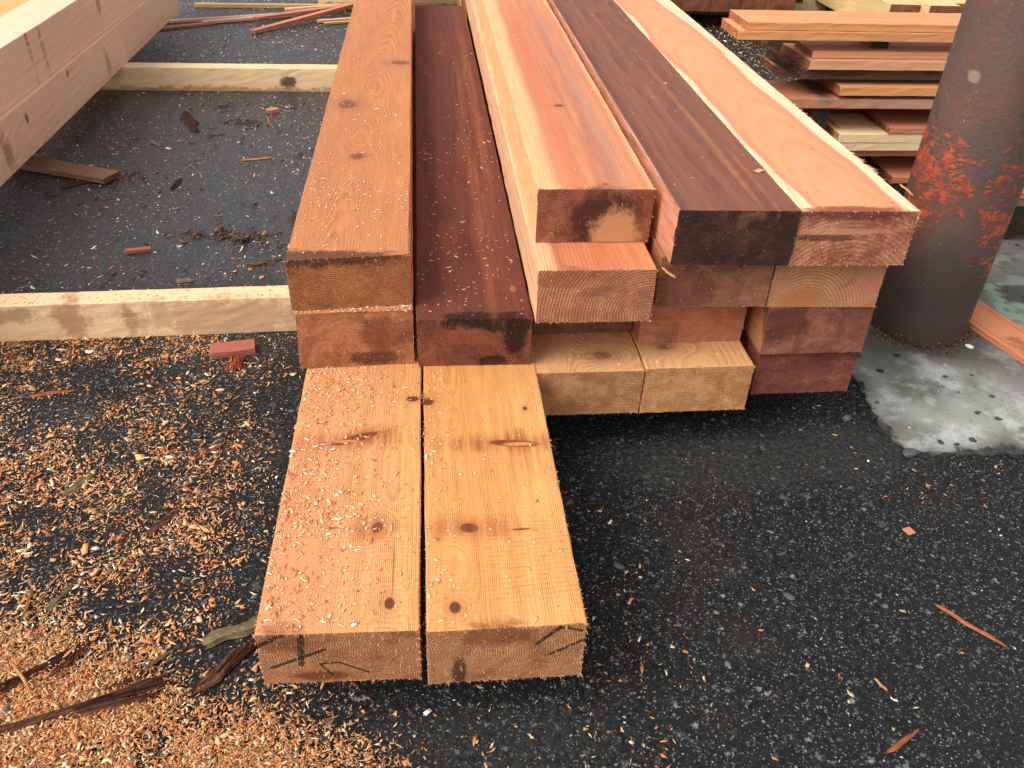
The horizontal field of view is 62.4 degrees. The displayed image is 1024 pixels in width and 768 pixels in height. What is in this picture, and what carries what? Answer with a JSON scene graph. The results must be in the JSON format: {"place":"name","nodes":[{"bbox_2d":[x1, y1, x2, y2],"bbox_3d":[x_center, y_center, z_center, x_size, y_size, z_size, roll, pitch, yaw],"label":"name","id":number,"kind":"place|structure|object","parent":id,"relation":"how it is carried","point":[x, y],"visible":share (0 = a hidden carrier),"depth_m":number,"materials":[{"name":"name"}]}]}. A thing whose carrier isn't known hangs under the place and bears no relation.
{"place":"outdoors","nodes":[
{"label":"outdoors","id":0,"kind":"place"},
{"bbox_2d":[0,0,1023,767],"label":"asphalt ground","id":1,"kind":"structure","parent":0,"point":[850,578],"depth_m":1.45,"materials":[{"name":"asphalt"}]},
{"bbox_2d":[21,587,32,619],"bbox_3d":[-0.734,0.330,1.279,0.006,0.004,0.069,-5,36,-11],"label":"wood splinter","id":2,"kind":"object","parent":1,"relation":"on","point":[27,602],"visible":1,"depth_m":1.28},
{"bbox_2d":[27,389,77,396],"bbox_3d":[-0.932,0.017,1.713,0.094,0.004,0.012,-9,37,-16],"label":"wood splinter","id":3,"kind":"object","parent":1,"relation":"on","point":[49,393],"visible":1,"depth_m":1.71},
{"bbox_2d":[45,584,72,610],"bbox_3d":[-0.692,0.325,1.291,0.012,0.003,0.058,13,37,15],"label":"wood splinter","id":4,"kind":"object","parent":1,"relation":"on","point":[53,603],"visible":1,"depth_m":1.29,"materials":[{"name":"beige wood"}]},
{"bbox_2d":[19,156,120,183],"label":"scrap board","id":5,"kind":"object","parent":1,"relation":"on","point":[69,170],"visible":0.75,"depth_m":2.62,"materials":[{"name":"brown wood"}]},
{"bbox_2d":[60,180,89,188],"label":"bark strip","id":6,"kind":"object","parent":1,"relation":"on","point":[71,184],"visible":0.72,"depth_m":2.57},
{"bbox_2d":[61,474,94,497],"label":"bark strip","id":7,"kind":"object","parent":1,"relation":"on","point":[75,486],"visible":1,"depth_m":1.49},
{"bbox_2d":[71,674,169,709],"bbox_3d":[-0.534,0.417,1.152,0.127,0.010,0.012,-15,39,-23],"label":"bark strip","id":8,"kind":"object","parent":1,"relation":"on","point":[142,682],"visible":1,"depth_m":1.16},
{"bbox_2d":[123,246,151,253],"bbox_3d":[-0.991,-0.353,2.226,0.074,0.014,0.024,-9,37,-16],"label":"wood offcut","id":9,"kind":"object","parent":1,"relation":"on","point":[138,250],"visible":1,"depth_m":2.23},
{"bbox_2d":[0,285,296,341],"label":"wood bearer","id":10,"kind":"object","parent":1,"relation":"on","point":[83,315],"visible":0.49,"depth_m":1.87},
{"bbox_2d":[0,285,287,303],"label":"wood chips","id":11,"kind":"object","parent":10,"relation":"on","point":[141,292],"visible":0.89,"depth_m":1.87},
{"bbox_2d":[251,4,423,684],"bbox_3d":[-0.362,-0.696,2.517,0.207,0.105,3.608,-1,35,-5],"label":"cedar timber","id":12,"kind":"object","parent":10,"relation":"on","point":[389,647],"visible":0.7,"depth_m":1.16,"materials":[{"name":"wood"}]},
{"bbox_2d":[256,366,418,631],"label":"wood chips","id":13,"kind":"object","parent":12,"relation":"on","point":[315,502],"visible":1,"depth_m":1.21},
{"bbox_2d":[294,21,414,368],"bbox_3d":[-0.474,-1.288,3.167,0.204,0.113,4.215,-2,35,-6],"label":"cedar timber","id":14,"kind":"object","parent":12,"relation":"on","point":[336,338],"visible":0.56,"depth_m":1.47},
{"bbox_2d":[285,0,412,310],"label":"cedar timber","id":15,"kind":"object","parent":14,"relation":"on","point":[368,272],"visible":1,"depth_m":1.66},
{"bbox_2d":[294,51,409,254],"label":"wood chips","id":16,"kind":"object","parent":15,"relation":"on","point":[358,185],"visible":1,"depth_m":1.62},
{"bbox_2d":[296,305,411,312],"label":"wood chips","id":17,"kind":"object","parent":14,"relation":"on","point":[352,308],"visible":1,"depth_m":1.45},
{"bbox_2d":[422,350,589,684],"bbox_3d":[-0.141,-0.494,2.243,0.210,0.109,2.907,-1,35,-5],"label":"cedar timber","id":18,"kind":"object","parent":10,"relation":"on","point":[495,634],"visible":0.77,"depth_m":1.17,"materials":[{"name":"wood"}]},
{"bbox_2d":[415,5,532,366],"bbox_3d":[-0.182,-0.792,2.489,0.206,0.106,2.509,-2,35,-6],"label":"cedar timber","id":19,"kind":"object","parent":18,"relation":"on","point":[495,328],"visible":1,"depth_m":1.77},
{"bbox_2d":[417,35,522,313],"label":"wood chips","id":20,"kind":"object","parent":19,"relation":"on","point":[455,208],"visible":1,"depth_m":1.69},
{"bbox_2d":[424,366,569,624],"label":"wood chips","id":21,"kind":"object","parent":18,"relation":"on","point":[435,538],"visible":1,"depth_m":1.20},
{"bbox_2d":[630,330,755,412],"bbox_3d":[0.144,-1.201,3.260,0.207,0.106,4.207,-2,35,-5],"label":"cedar timber","id":22,"kind":"object","parent":10,"relation":"on","point":[680,379],"visible":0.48,"depth_m":1.56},
{"bbox_2d":[632,303,746,343],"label":"cedar timber","id":23,"kind":"object","parent":22,"relation":"on","point":[683,324],"visible":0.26,"depth_m":1.58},
{"bbox_2d":[644,227,774,306],"bbox_3d":[0.174,-1.332,3.092,0.205,0.104,4.008,-1,35,-5],"label":"cedar timber","id":24,"kind":"object","parent":23,"relation":"on","point":[717,286],"visible":0.27,"depth_m":1.48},
{"bbox_2d":[546,0,801,267],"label":"cedar timber","id":25,"kind":"object","parent":24,"relation":"on","point":[728,205],"visible":0.88,"depth_m":1.55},
{"bbox_2d":[739,329,858,394],"bbox_3d":[0.376,-1.178,3.242,0.200,0.104,4.006,-2,35,-5],"label":"cedar timber","id":26,"kind":"object","parent":10,"relation":"on","point":[801,372],"visible":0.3,"depth_m":1.62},
{"bbox_2d":[743,306,875,354],"bbox_3d":[0.377,-1.252,3.172,0.202,0.104,4.006,-1,35,-5],"label":"cedar timber","id":27,"kind":"object","parent":26,"relation":"on","point":[780,330],"visible":0.29,"depth_m":1.55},
{"bbox_2d":[765,264,887,307],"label":"cedar timber","id":28,"kind":"object","parent":27,"relation":"on","point":[831,286],"visible":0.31,"depth_m":1.50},
{"bbox_2d":[614,0,920,266],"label":"cedar timber","id":29,"kind":"object","parent":28,"relation":"on","point":[842,197],"visible":0.85,"depth_m":1.58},
{"bbox_2d":[145,649,172,667],"bbox_3d":[-0.504,0.391,1.204,0.007,0.004,0.045,30,43,33],"label":"wood splinter","id":30,"kind":"object","parent":1,"relation":"on","point":[152,662],"visible":1,"depth_m":1.20,"materials":[{"name":"beige wood"}]},
{"bbox_2d":[147,509,178,536],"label":"bark strip","id":31,"kind":"object","parent":1,"relation":"on","point":[156,526],"visible":1,"depth_m":1.43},
{"bbox_2d":[24,90,321,287],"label":"bark crumbs","id":32,"kind":"object","parent":1,"relation":"on","point":[159,191],"visible":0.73,"depth_m":2.50,"materials":[{"name":"brown wood"}]},
{"bbox_2d":[0,0,350,293],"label":"wood chips","id":33,"kind":"object","parent":1,"relation":"on","point":[142,205],"visible":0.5,"depth_m":2.89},
{"bbox_2d":[170,178,182,189],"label":"bark strip","id":34,"kind":"object","parent":1,"relation":"on","point":[176,183],"visible":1,"depth_m":2.60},
{"bbox_2d":[175,278,194,282],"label":"bark strip","id":35,"kind":"object","parent":1,"relation":"on","point":[182,280],"visible":1,"depth_m":2.11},
{"bbox_2d":[179,391,192,410],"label":"wood splinter","id":36,"kind":"object","parent":1,"relation":"on","point":[185,400],"visible":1,"depth_m":1.71,"materials":[{"name":"beige wood"}]},
{"bbox_2d":[161,22,215,29],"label":"offcut strip","id":37,"kind":"object","parent":1,"relation":"on","point":[186,25],"visible":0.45,"depth_m":4.22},
{"bbox_2d":[180,110,198,131],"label":"bark strip","id":38,"kind":"object","parent":1,"relation":"on","point":[189,120],"visible":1,"depth_m":3.06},
{"bbox_2d":[92,115,296,245],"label":"bark crumbs","id":39,"kind":"object","parent":1,"relation":"on","point":[241,238],"visible":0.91,"depth_m":2.34,"materials":[{"name":"brown wood"}]},
{"bbox_2d":[186,443,224,463],"bbox_3d":[-0.572,0.128,1.579,0.007,0.003,0.084,27,42,30],"label":"wood splinter","id":40,"kind":"object","parent":1,"relation":"on","point":[206,452],"visible":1,"depth_m":1.58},
{"bbox_2d":[99,62,336,91],"bbox_3d":[-0.752,-1.242,3.431,2.660,0.100,0.080,-1,35,-5],"label":"wood bearer","id":41,"kind":"object","parent":1,"relation":"on","point":[134,76],"visible":0.49,"depth_m":3.36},
{"bbox_2d":[0,0,178,186],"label":"square timber","id":42,"kind":"object","parent":41,"relation":"on","point":[34,120],"visible":0.68,"depth_m":2.82,"materials":[{"name":"brown wood"}]},
{"bbox_2d":[0,0,143,114],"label":"square timber","id":43,"kind":"object","parent":42,"relation":"on","point":[41,41],"visible":1,"depth_m":2.70,"materials":[{"name":"brown wood"}]},
{"bbox_2d":[0,0,29,16],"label":"square timber","id":44,"kind":"object","parent":43,"relation":"on","point":[6,6],"visible":0.06,"depth_m":2.81,"materials":[{"name":"brown wood"}]},
{"bbox_2d":[456,0,644,415],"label":"cedar timber","id":45,"kind":"object","parent":41,"relation":"on","point":[605,383],"visible":0.37,"depth_m":1.55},
{"bbox_2d":[461,0,632,333],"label":"cedar timber","id":46,"kind":"object","parent":45,"relation":"on","point":[574,327],"visible":0.12,"depth_m":1.61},
{"bbox_2d":[465,0,658,323],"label":"cedar timber","id":47,"kind":"object","parent":46,"relation":"on","point":[579,282],"visible":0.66,"depth_m":1.44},
{"bbox_2d":[474,0,655,243],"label":"cedar timber","id":48,"kind":"object","parent":47,"relation":"on","point":[557,137],"visible":1,"depth_m":1.64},
{"bbox_2d":[0,617,438,767],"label":"sawdust","id":49,"kind":"object","parent":1,"relation":"on","point":[33,694],"visible":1,"depth_m":1.12,"materials":[{"name":"brown wood"}]},
{"bbox_2d":[0,654,70,694],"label":"bark strip","id":50,"kind":"object","parent":49,"relation":"on","point":[16,683],"visible":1,"depth_m":1.17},
{"bbox_2d":[10,660,29,690],"bbox_3d":[-0.675,0.399,1.159,0.074,0.002,0.006,30,44,33],"label":"wood splinter","id":51,"kind":"object","parent":50,"relation":"on","point":[20,674],"visible":1,"depth_m":1.16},
{"bbox_2d":[0,701,83,735],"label":"bark strip","id":52,"kind":"object","parent":49,"relation":"on","point":[31,721],"visible":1,"depth_m":1.11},
{"bbox_2d":[0,639,94,687],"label":"bark strip","id":53,"kind":"object","parent":49,"relation":"on","point":[56,657],"visible":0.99,"depth_m":1.19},
{"bbox_2d":[49,645,86,675],"bbox_3d":[-0.625,0.388,1.190,0.012,0.007,0.060,20,39,23],"label":"bark strip","id":54,"kind":"object","parent":49,"relation":"on","point":[73,656],"visible":1,"depth_m":1.19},
{"bbox_2d":[67,692,159,717],"bbox_3d":[-0.537,0.430,1.139,0.116,0.009,0.013,-11,37,-18],"label":"bark strip","id":55,"kind":"object","parent":49,"relation":"on","point":[113,703],"visible":1,"depth_m":1.14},
{"bbox_2d":[75,680,169,710],"bbox_3d":[-0.528,0.420,1.146,0.120,0.009,0.010,-12,38,-20],"label":"bark strip","id":56,"kind":"object","parent":49,"relation":"on","point":[110,697],"visible":1,"depth_m":1.14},
{"bbox_2d":[105,668,156,689],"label":"bark strip","id":57,"kind":"object","parent":49,"relation":"on","point":[126,681],"visible":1,"depth_m":1.17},
{"bbox_2d":[186,637,255,695],"bbox_3d":[-0.399,0.390,1.208,0.025,0.014,0.151,22,40,25],"label":"bark strip","id":58,"kind":"object","parent":1,"relation":"on","point":[231,660],"visible":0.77,"depth_m":1.19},
{"bbox_2d":[168,13,273,22],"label":"offcut strip","id":59,"kind":"object","parent":1,"relation":"on","point":[188,20],"visible":0.38,"depth_m":4.33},
{"bbox_2d":[203,614,257,649],"bbox_3d":[-0.399,0.360,1.256,0.122,0.009,0.036,-17,40,-25],"label":"bark strip","id":60,"kind":"object","parent":1,"relation":"on","point":[215,637],"visible":0.69,"depth_m":1.24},
{"bbox_2d":[210,339,255,358],"bbox_3d":[-0.617,-0.078,1.854,0.102,0.025,0.043,-7,36,-13],"label":"wood offcut","id":61,"kind":"object","parent":1,"relation":"on","point":[219,350],"visible":0.98,"depth_m":1.85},
{"bbox_2d":[226,354,244,369],"bbox_3d":[-0.595,-0.051,1.815,0.035,0.019,0.050,5,35,4],"label":"bark chunk","id":62,"kind":"object","parent":1,"relation":"on","point":[235,362],"visible":1,"depth_m":1.81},
{"bbox_2d":[201,13,309,22],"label":"offcut strip","id":63,"kind":"object","parent":1,"relation":"on","point":[235,19],"visible":0.62,"depth_m":4.33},
{"bbox_2d":[240,157,273,160],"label":"bark strip","id":64,"kind":"object","parent":1,"relation":"on","point":[257,158],"visible":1,"depth_m":2.79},
{"bbox_2d":[264,107,278,113],"bbox_3d":[-0.912,-1.034,3.194,0.055,0.015,0.031,-19,41,-27],"label":"wood offcut","id":65,"kind":"object","parent":1,"relation":"on","point":[271,110],"visible":1,"depth_m":3.19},
{"bbox_2d":[194,3,352,8],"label":"offcut strip","id":66,"kind":"object","parent":1,"relation":"on","point":[242,5],"visible":0.64,"depth_m":4.61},
{"bbox_2d":[253,4,343,20],"bbox_3d":[-1.053,-1.989,4.501,0.723,0.025,0.042,-27,45,-35],"label":"offcut strip","id":67,"kind":"object","parent":66,"relation":"on","point":[283,14],"visible":0.7,"depth_m":4.41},
{"bbox_2d":[250,2,353,33],"bbox_3d":[-1.030,-1.915,4.388,0.036,0.018,0.811,26,44,29],"label":"offcut strip","id":68,"kind":"object","parent":1,"relation":"on","point":[300,18],"visible":0.89,"depth_m":4.32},
{"bbox_2d":[285,4,339,10],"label":"offcut strip","id":69,"kind":"object","parent":1,"relation":"on","point":[297,8],"visible":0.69,"depth_m":4.54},
{"bbox_2d":[316,17,349,22],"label":"offcut strip","id":70,"kind":"object","parent":1,"relation":"on","point":[331,19],"visible":0.62,"depth_m":4.40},
{"bbox_2d":[324,20,348,24],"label":"offcut strip","id":71,"kind":"object","parent":1,"relation":"on","point":[336,22],"visible":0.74,"depth_m":4.37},
{"bbox_2d":[0,333,724,767],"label":"wood chips","id":72,"kind":"object","parent":1,"relation":"on","point":[166,455],"visible":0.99,"depth_m":1.39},
{"bbox_2d":[318,0,456,5],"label":"wood bearer","id":73,"kind":"object","parent":1,"relation":"on","point":[441,2],"visible":0.32,"depth_m":4.79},
{"bbox_2d":[322,399,1018,762],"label":"wood chips","id":74,"kind":"object","parent":1,"relation":"on","point":[754,589],"visible":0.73,"depth_m":1.34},
{"bbox_2d":[683,0,825,14],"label":"wood bearer","id":75,"kind":"object","parent":1,"relation":"on","point":[810,5],"visible":0.05,"depth_m":4.89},
{"bbox_2d":[670,0,682,9],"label":"square timber","id":76,"kind":"object","parent":75,"relation":"on","point":[678,3],"visible":0.11,"depth_m":4.48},
{"bbox_2d":[682,0,710,10],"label":"square timber","id":77,"kind":"object","parent":75,"relation":"on","point":[696,5],"visible":0.81,"depth_m":4.49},
{"bbox_2d":[710,0,739,11],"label":"square timber","id":78,"kind":"object","parent":75,"relation":"on","point":[722,5],"visible":0.66,"depth_m":4.50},
{"bbox_2d":[739,0,767,9],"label":"square timber","id":79,"kind":"object","parent":75,"relation":"on","point":[753,5],"visible":0.5,"depth_m":4.52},
{"bbox_2d":[766,0,795,10],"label":"square timber","id":80,"kind":"object","parent":75,"relation":"on","point":[789,5],"visible":0.48,"depth_m":4.53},
{"bbox_2d":[689,7,834,80],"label":"wood chips","id":81,"kind":"object","parent":1,"relation":"on","point":[826,9],"visible":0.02,"depth_m":4.27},
{"bbox_2d":[783,592,794,599],"bbox_3d":[0.441,0.338,1.344,0.012,0.005,0.019,-28,45,-35],"label":"pebble","id":82,"kind":"object","parent":1,"relation":"on","point":[789,596],"visible":1,"depth_m":1.34,"materials":[{"name":"stone"}]},
{"bbox_2d":[842,415,851,421],"bbox_3d":[0.684,0.070,1.727,0.016,0.016,0.020,27,42,30],"label":"pebble","id":83,"kind":"object","parent":1,"relation":"on","point":[846,418],"visible":1,"depth_m":1.72,"materials":[{"name":"stone"}]},
{"bbox_2d":[885,729,918,752],"bbox_3d":[0.529,0.483,1.143,0.073,0.002,0.008,-18,40,-27],"label":"wood splinter","id":84,"kind":"object","parent":1,"relation":"on","point":[900,743],"visible":1,"depth_m":1.14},
{"bbox_2d":[902,527,915,534],"bbox_3d":[0.693,0.257,1.474,0.017,0.003,0.017,-12,38,-19],"label":"wood offcut","id":85,"kind":"object","parent":1,"relation":"on","point":[909,530],"visible":1,"depth_m":1.47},
{"bbox_2d":[902,448,916,457],"bbox_3d":[0.774,0.134,1.645,0.030,0.013,0.023,-1,35,-5],"label":"pebble","id":86,"kind":"object","parent":1,"relation":"on","point":[909,452],"visible":1,"depth_m":1.64,"materials":[{"name":"stone"}]},
{"bbox_2d":[852,185,1023,457],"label":"concrete pad","id":87,"kind":"object","parent":1,"relation":"on","point":[984,376],"visible":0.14,"depth_m":1.83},
{"bbox_2d":[868,324,979,355],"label":"rust flakes","id":88,"kind":"object","parent":87,"relation":"on","point":[944,348],"visible":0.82,"depth_m":1.97,"materials":[{"name":"brown metal"}]},
{"bbox_2d":[870,0,1023,347],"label":"steel pole","id":89,"kind":"object","parent":87,"relation":"on","point":[965,185],"visible":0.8,"depth_m":1.77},
{"bbox_2d":[968,300,1023,363],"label":"loose plank","id":90,"kind":"object","parent":87,"relation":"on","point":[997,329],"visible":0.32,"depth_m":2.02,"materials":[{"name":"brown wood"}]},
{"bbox_2d":[1003,199,1023,238],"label":"bunk timber","id":91,"kind":"object","parent":87,"relation":"on","point":[1015,229],"visible":0.06,"depth_m":2.45,"materials":[{"name":"brown wood"}]},
{"bbox_2d":[863,159,906,184],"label":"sawn board","id":92,"kind":"object","parent":91,"relation":"on","point":[883,177],"visible":0.02,"depth_m":2.57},
{"bbox_2d":[864,156,915,182],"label":"sawn board","id":93,"kind":"object","parent":92,"relation":"on","point":[894,169],"visible":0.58,"depth_m":2.59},
{"bbox_3d":[1.479,-0.709,2.614,0.101,0.054,0.200,-1,35,-5],"label":"spacer block","id":94,"kind":"object","parent":93,"relation":"on","visible":0},
{"bbox_2d":[850,151,917,155],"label":"sawn board","id":95,"kind":"object","parent":94,"relation":"on","point":[885,153],"visible":0.04,"depth_m":2.49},
{"bbox_2d":[799,108,828,128],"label":"spacer block","id":96,"kind":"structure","parent":95,"relation":"on","point":[819,117],"depth_m":2.41,"materials":[{"name":"brown wood"}]},
{"bbox_2d":[765,80,934,108],"bbox_3d":[1.660,-0.857,2.511,1.999,0.034,0.183,-1,35,-5],"label":"sawn board","id":97,"kind":"object","parent":96,"relation":"on","point":[811,94],"visible":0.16,"depth_m":2.38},
{"bbox_2d":[817,79,939,95],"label":"sawn board","id":98,"kind":"object","parent":97,"relation":"on","point":[852,87],"visible":0.39,"depth_m":2.36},
{"bbox_2d":[765,47,942,79],"bbox_3d":[1.662,-0.942,2.500,1.824,0.037,0.234,-1,35,-5],"label":"sawn board","id":99,"kind":"object","parent":98,"relation":"on","point":[788,64],"visible":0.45,"depth_m":2.35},
{"bbox_2d":[780,43,946,70],"bbox_3d":[1.645,-0.945,2.450,1.735,0.034,0.195,-1,35,-5],"label":"sawn board","id":100,"kind":"object","parent":99,"relation":"on","point":[794,53],"visible":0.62,"depth_m":2.31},
{"bbox_2d":[794,41,951,59],"bbox_3d":[1.719,-0.958,2.433,1.843,0.026,0.133,-1,35,-5],"label":"sawn board","id":101,"kind":"object","parent":100,"relation":"on","point":[893,50],"visible":0.72,"depth_m":2.33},
{"bbox_2d":[721,18,954,42],"bbox_3d":[1.558,-0.984,2.377,1.970,0.031,0.147,-1,35,-5],"label":"sawn board","id":102,"kind":"object","parent":101,"relation":"on","point":[730,27],"visible":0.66,"depth_m":2.25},
{"bbox_2d":[727,9,961,32],"bbox_3d":[1.534,-1.004,2.365,1.880,0.030,0.156,-1,35,-5],"label":"sawn board","id":103,"kind":"object","parent":102,"relation":"on","point":[844,21],"visible":0.84,"depth_m":2.27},
{"bbox_2d":[859,41,888,48],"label":"spacer block","id":104,"kind":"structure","parent":101,"relation":"on","point":[880,45],"depth_m":2.33,"materials":[{"name":"brown wood"}]},
{"bbox_2d":[840,142,919,150],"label":"sawn board","id":105,"kind":"object","parent":95,"relation":"on","point":[882,146],"visible":0.07,"depth_m":2.46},
{"bbox_2d":[824,114,922,142],"bbox_3d":[1.792,-0.781,2.583,1.754,0.038,0.190,-1,35,-5],"label":"sawn board","id":106,"kind":"object","parent":105,"relation":"on","point":[857,128],"visible":0.29,"depth_m":2.45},
{"bbox_2d":[862,109,930,133],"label":"sawn board","id":107,"kind":"object","parent":106,"relation":"on","point":[901,121],"visible":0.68,"depth_m":2.49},
{"bbox_2d":[935,603,1006,646],"bbox_3d":[0.709,0.372,1.308,0.009,0.004,0.113,-28,45,-36],"label":"wood splinter","id":108,"kind":"object","parent":1,"relation":"on","point":[971,626],"visible":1,"depth_m":1.31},
{"bbox_3d":[2.110,-1.935,4.575,0.910,0.098,0.105,-1,35,-5],"label":"wood bearer","id":109,"kind":"object","parent":1,"relation":"on","visible":0},
{"bbox_2d":[817,0,920,12],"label":"square timber","id":110,"kind":"object","parent":109,"relation":"on","point":[877,5],"visible":0.41,"depth_m":4.25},
{"bbox_2d":[911,0,960,12],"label":"square timber","id":111,"kind":"object","parent":109,"relation":"on","point":[936,6],"visible":0.21,"depth_m":4.06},
{"bbox_2d":[948,0,965,12],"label":"square timber","id":112,"kind":"object","parent":109,"relation":"on","point":[961,3],"visible":0.08,"depth_m":4.18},
{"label":"sawn board","id":113,"kind":"object","parent":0,"visible":0},
{"bbox_2d":[751,40,794,51],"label":"sawn board","id":114,"kind":"object","parent":113,"relation":"on","point":[774,44],"visible":0.1,"depth_m":2.50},
{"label":"bunk timber","id":115,"kind":"object","parent":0,"visible":0},
{"bbox_2d":[797,77,864,158],"bbox_3d":[1.733,-0.871,2.756,1.660,0.225,0.193,-1,35,-5],"label":"sawn board","id":116,"kind":"object","parent":115,"relation":"on","point":[844,111],"visible":0.02,"depth_m":2.59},
{"bbox_2d":[760,55,795,76],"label":"sawn board","id":117,"kind":"object","parent":116,"relation":"on","point":[773,68],"visible":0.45,"depth_m":2.54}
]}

